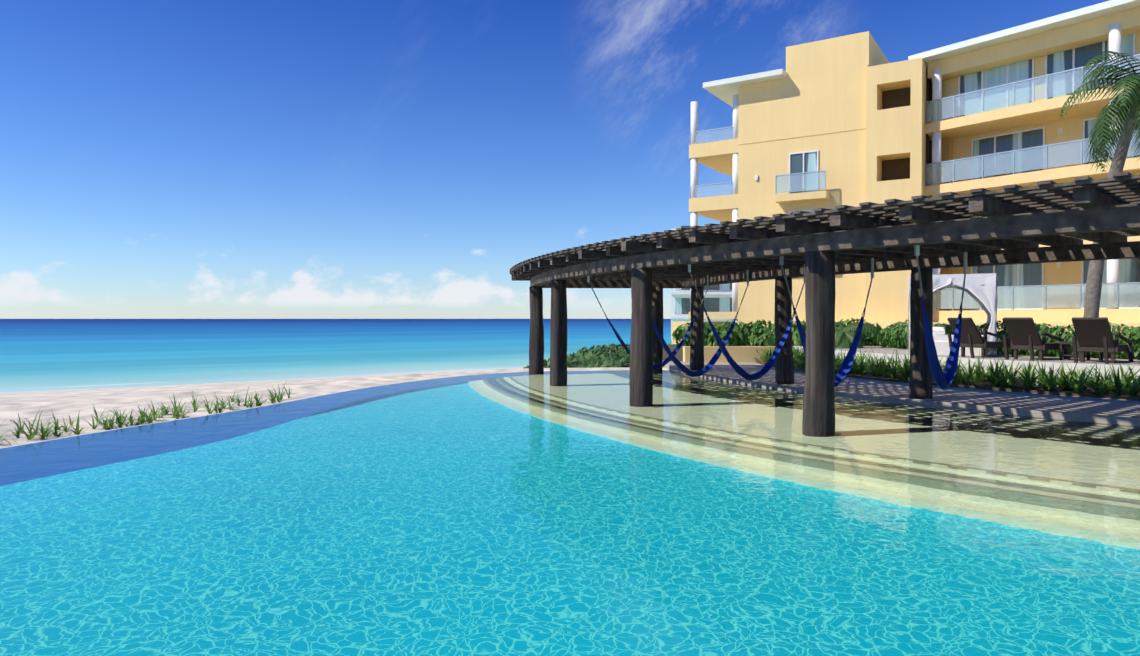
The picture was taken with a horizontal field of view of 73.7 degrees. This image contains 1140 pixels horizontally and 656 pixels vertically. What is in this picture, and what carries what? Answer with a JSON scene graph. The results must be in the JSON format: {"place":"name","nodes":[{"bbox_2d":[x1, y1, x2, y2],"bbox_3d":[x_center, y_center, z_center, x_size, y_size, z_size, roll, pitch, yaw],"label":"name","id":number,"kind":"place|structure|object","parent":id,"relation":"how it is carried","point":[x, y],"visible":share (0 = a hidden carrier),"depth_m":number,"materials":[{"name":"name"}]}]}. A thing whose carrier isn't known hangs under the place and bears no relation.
{"place":"outdoors","nodes":[
{"label":"outdoors","id":0,"kind":"place"},
{"bbox_2d":[2,382,403,447],"bbox_3d":[-5.523,2.400,10.942,6.411,1.570,35.036,0,1,24],"label":"pool rim coping","id":1,"kind":"object","parent":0,"point":[178,419],"visible":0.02,"depth_m":13.18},
{"bbox_2d":[0,368,522,426],"bbox_3d":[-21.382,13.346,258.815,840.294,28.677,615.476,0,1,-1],"label":"beach sand","id":2,"kind":"structure","parent":0,"point":[63,404],"depth_m":21.46,"materials":[{"name":"beige sand"}]},
{"bbox_2d":[0,367,667,447],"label":"beach","id":3,"kind":"structure","parent":2,"relation":"on","point":[306,391],"depth_m":16.73,"materials":[{"name":"beige sand"}]},
{"bbox_2d":[0,382,296,444],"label":"rim grass tufts","id":4,"kind":"object","parent":3,"relation":"on","point":[120,420],"visible":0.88,"depth_m":12.90,"materials":[{"name":"green plant"}]},
{"bbox_2d":[671,225,731,339],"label":"building","id":5,"kind":"structure","parent":2,"relation":"on","point":[717,298],"depth_m":94.33,"materials":[{"name":"white paint"}]},
{"bbox_2d":[663,346,792,362],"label":"planter wall","id":6,"kind":"structure","parent":2,"relation":"on","point":[744,354],"depth_m":27.72,"materials":[{"name":"paint"}]},
{"bbox_2d":[672,317,893,345],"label":"planter shrubs","id":7,"kind":"object","parent":6,"relation":"on","point":[746,334],"visible":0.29,"depth_m":28.60,"materials":[{"name":"green plant"}]},
{"bbox_2d":[0,319,673,393],"bbox_3d":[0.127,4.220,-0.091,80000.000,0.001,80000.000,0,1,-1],"label":"ocean water","id":8,"kind":"structure","parent":0,"point":[38,355],"depth_m":111.38,"materials":[{"name":"blue liquid"}]},
{"bbox_2d":[0,0,1108,318],"label":"sky","id":9,"kind":"structure","parent":0,"point":[160,159],"materials":[{"name":"blue"}]},
{"bbox_2d":[0,370,1139,655],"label":"swimming pool","id":10,"kind":"structure","parent":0,"point":[594,512],"depth_m":6.20,"materials":[{"name":"blue liquid"}]},
{"bbox_2d":[664,362,1139,425],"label":"pool deck paving","id":11,"kind":"structure","parent":0,"point":[1102,410],"depth_m":15.22,"materials":[{"name":"stone"}]},
{"bbox_2d":[690,286,703,369],"bbox_3d":[3.965,0.009,23.708,0.452,2.600,0.445,0,1,-1],"label":"pergola post","id":12,"kind":"object","parent":11,"relation":"on","point":[697,348],"visible":0.88,"depth_m":23.54,"materials":[{"name":"brown wood"}]},
{"bbox_2d":[509,172,1139,288],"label":"pergola roof","id":13,"kind":"structure","parent":12,"relation":"on","point":[1017,223],"depth_m":12.14,"materials":[{"name":"brown wood"}]},
{"bbox_2d":[587,275,708,288],"bbox_3d":[2.232,-1.317,20.069,0.071,0.420,5.661,1,1,40],"label":"hammock hanger","id":14,"kind":"object","parent":13,"relation":"hanging from","point":[588,278],"visible":0.64,"depth_m":22.18,"materials":[{"name":"metal"}]},
{"bbox_2d":[588,282,707,368],"bbox_3d":[2.232,-0.019,20.085,0.166,2.233,5.609,1,1,39],"label":"hammock","id":15,"kind":"object","parent":13,"relation":"hanging from","point":[668,359],"visible":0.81,"depth_m":20.35,"materials":[{"name":"fabric"}]},
{"bbox_2d":[652,286,747,376],"bbox_3d":[2.976,0.017,17.860,0.201,2.251,5.283,1,1,38],"label":"hammock","id":16,"kind":"object","parent":13,"relation":"hanging from","point":[687,371],"visible":0.81,"depth_m":17.75,"materials":[{"name":"fabric"}]},
{"bbox_2d":[688,264,804,281],"bbox_3d":[3.850,-1.266,15.904,0.071,0.420,5.025,1,1,42],"label":"hammock hanger","id":17,"kind":"object","parent":13,"relation":"hanging from","point":[689,267],"visible":0.39,"depth_m":14.03,"materials":[{"name":"grey metal"}]},
{"bbox_2d":[689,272,804,380],"bbox_3d":[3.850,0.005,15.919,0.194,2.178,4.972,1,1,40],"label":"hammock","id":18,"kind":"object","parent":13,"relation":"hanging from","point":[743,373],"visible":0.92,"depth_m":15.71,"materials":[{"name":"fabric"}]},
{"bbox_2d":[747,270,748,285],"bbox_3d":[2.976,-1.290,17.844,0.070,0.420,5.336,1,1,40],"label":"hammock hanger","id":19,"kind":"object","parent":13,"relation":"hanging from","point":[747,277],"visible":0.46,"depth_m":19.85,"materials":[{"name":"grey metal"}]},
{"bbox_2d":[780,256,873,277],"bbox_3d":[4.887,-1.244,14.109,0.070,0.420,4.977,1,1,38],"label":"hammock hanger","id":20,"kind":"object","parent":13,"relation":"hanging from","point":[872,264],"visible":0.64,"depth_m":16.02,"materials":[{"name":"grey metal"}]},
{"bbox_2d":[781,265,872,386],"bbox_3d":[4.887,0.016,14.125,0.218,2.158,4.924,0,1,35],"label":"hammock","id":21,"kind":"object","parent":13,"relation":"hanging from","point":[844,370],"visible":0.69,"depth_m":14.77,"materials":[{"name":"fabric"}]},
{"bbox_2d":[916,256,965,388],"bbox_3d":[6.112,-0.026,12.398,0.193,2.032,4.861,0,1,33],"label":"hammock","id":22,"kind":"object","parent":13,"relation":"hanging from","point":[941,379],"visible":1,"depth_m":11.90,"materials":[{"name":"fabric"}]},
{"bbox_2d":[914,245,967,272],"bbox_3d":[6.112,-1.223,12.383,0.070,0.420,4.913,0,1,34],"label":"hammock hanger","id":23,"kind":"object","parent":13,"relation":"hanging from","point":[917,250],"visible":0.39,"depth_m":14.35,"materials":[{"name":"grey metal"}]},
{"bbox_2d":[774,278,793,383],"bbox_3d":[5.266,0.069,18.732,0.459,2.600,0.452,-1,1,-39],"label":"pergola post","id":24,"kind":"object","parent":11,"relation":"on","point":[784,370],"visible":0.9,"depth_m":18.57,"materials":[{"name":"brown wood"}]},
{"bbox_2d":[909,268,932,398],"bbox_3d":[7.087,0.111,15.306,0.448,2.600,0.447,0,1,-1],"label":"pergola post","id":25,"kind":"object","parent":11,"relation":"on","point":[920,382],"visible":0.98,"depth_m":15.16,"materials":[{"name":"brown wood"}]},
{"bbox_2d":[672,321,1139,343],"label":"hotel terrace base","id":26,"kind":"object","parent":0,"point":[676,324],"visible":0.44,"depth_m":34.87,"materials":[{"name":"beige concrete"}]},
{"bbox_2d":[927,80,952,310],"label":"hotel link block","id":27,"kind":"structure","parent":26,"relation":"on","point":[946,148],"depth_m":37.53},
{"bbox_2d":[908,0,1139,322],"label":"hotel block","id":28,"kind":"structure","parent":26,"relation":"on","point":[999,99],"depth_m":33.80,"materials":[{"name":"yellow paint"}]},
{"bbox_2d":[756,361,1139,400],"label":"plant bed soil","id":29,"kind":"structure","parent":0,"point":[1109,394],"depth_m":16.75,"materials":[{"name":"brown soil"}]},
{"bbox_2d":[755,344,1139,396],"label":"grass plants","id":30,"kind":"object","parent":29,"relation":"on","point":[1004,378],"visible":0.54,"depth_m":17.12,"materials":[{"name":"green plant"}]},
{"bbox_2d":[800,346,1139,365],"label":"terrace","id":31,"kind":"structure","parent":0,"point":[903,351],"depth_m":19.56,"materials":[{"name":"stone"}]},
{"bbox_2d":[689,31,930,345],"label":"building","id":32,"kind":"structure","parent":31,"relation":"on","point":[832,123],"depth_m":38.55,"materials":[{"name":"yellow paint"}]},
{"bbox_2d":[835,322,882,348],"bbox_3d":[9.492,0.634,26.123,1.931,1.671,2.091,0,1,-34],"label":"shrub","id":33,"kind":"object","parent":31,"relation":"on","point":[842,333],"visible":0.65,"depth_m":25.70,"materials":[{"name":"green plant"}]},
{"bbox_2d":[907,273,997,355],"bbox_3d":[10.886,-0.377,21.712,2.208,2.220,2.208,0,1,26],"label":"cabana daybed","id":34,"kind":"object","parent":31,"relation":"on","point":[980,289],"visible":0.54,"depth_m":20.63,"materials":[{"name":"white fabric"}]},
{"bbox_2d":[794,346,1139,390],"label":"terrace wall","id":35,"kind":"structure","parent":31,"relation":"on","point":[1079,366],"depth_m":17.67,"materials":[{"name":"stone"}]},
{"bbox_2d":[947,318,1013,357],"bbox_3d":[10.762,0.242,19.850,1.732,1.028,0.810,0,1,-23],"label":"lounger","id":36,"kind":"object","parent":31,"relation":"on","point":[971,337],"visible":0.77,"depth_m":19.52,"materials":[{"name":"wicker"}]},
{"bbox_2d":[875,319,1139,358],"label":"hedge shrubs","id":37,"kind":"object","parent":31,"relation":"on","point":[897,337],"visible":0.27,"depth_m":20.23,"materials":[{"name":"green plant"}]},
{"bbox_2d":[1002,317,1066,360],"bbox_3d":[11.427,0.257,18.649,1.732,1.028,0.810,0,1,-31],"label":"lounger","id":38,"kind":"object","parent":31,"relation":"on","point":[1023,332],"visible":0.92,"depth_m":18.33,"materials":[{"name":"wicker"}]},
{"bbox_2d":[1059,341,1089,360],"bbox_3d":[12.108,0.550,18.233,0.500,0.450,0.500,0,1,-35],"label":"side table","id":39,"kind":"object","parent":31,"relation":"on","point":[1068,354],"visible":0.71,"depth_m":18.27,"materials":[{"name":"wood"}]},
{"bbox_2d":[1060,51,1139,316],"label":"tall palm tree","id":40,"kind":"object","parent":31,"relation":"on","point":[1118,113],"visible":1,"depth_m":20.07,"materials":[{"name":"green plant"}]},
{"bbox_2d":[1071,317,1133,363],"bbox_3d":[12.217,0.272,17.416,1.732,1.028,0.810,-1,1,-37],"label":"lounger","id":41,"kind":"object","parent":31,"relation":"on","point":[1093,334],"visible":0.98,"depth_m":17.08,"materials":[{"name":"wicker"}]},
{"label":"pool","id":42,"kind":"structure","parent":0,"visible":0},
{"bbox_2d":[529,286,543,373],"bbox_3d":[-1.047,0.159,23.683,0.481,2.900,0.470,0,1,-1],"label":"pergola post","id":43,"kind":"object","parent":42,"relation":"on","point":[536,351],"visible":0.96,"depth_m":23.49,"materials":[{"name":"brown wood"}]},
{"bbox_2d":[550,280,566,385],"bbox_3d":[-0.296,0.208,19.647,0.458,2.900,0.465,0,1,-1],"label":"pergola post","id":44,"kind":"object","parent":42,"relation":"on","point":[558,348],"visible":0.96,"depth_m":19.47,"materials":[{"name":"brown wood"}]},
{"bbox_2d":[629,268,652,405],"bbox_3d":[1.413,0.264,15.117,0.465,2.900,0.472,0,1,-1],"label":"pergola post","id":45,"kind":"object","parent":42,"relation":"on","point":[641,368],"visible":0.98,"depth_m":14.93,"materials":[{"name":"brown wood"}]},
{"bbox_2d":[652,287,662,372],"bbox_3d":[2.740,0.154,24.095,0.425,2.900,0.432,0,1,-1],"label":"pergola post","id":46,"kind":"object","parent":42,"relation":"on","point":[657,305],"visible":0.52,"depth_m":23.92,"materials":[{"name":"brown wood"}]},
{"bbox_2d":[802,251,835,435],"bbox_3d":[3.737,0.309,11.395,0.490,2.900,0.480,0,1,-1],"label":"pergola post","id":47,"kind":"object","parent":42,"relation":"on","point":[819,405],"visible":0.96,"depth_m":11.22,"materials":[{"name":"brown wood"}]},
{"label":"dune mound ground","id":48,"kind":"structure","parent":0,"visible":0},
{"bbox_2d":[523,343,677,368],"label":"dune shrubs","id":49,"kind":"object","parent":48,"relation":"on","point":[612,355],"visible":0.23,"depth_m":38.44,"materials":[{"name":"green plant"}]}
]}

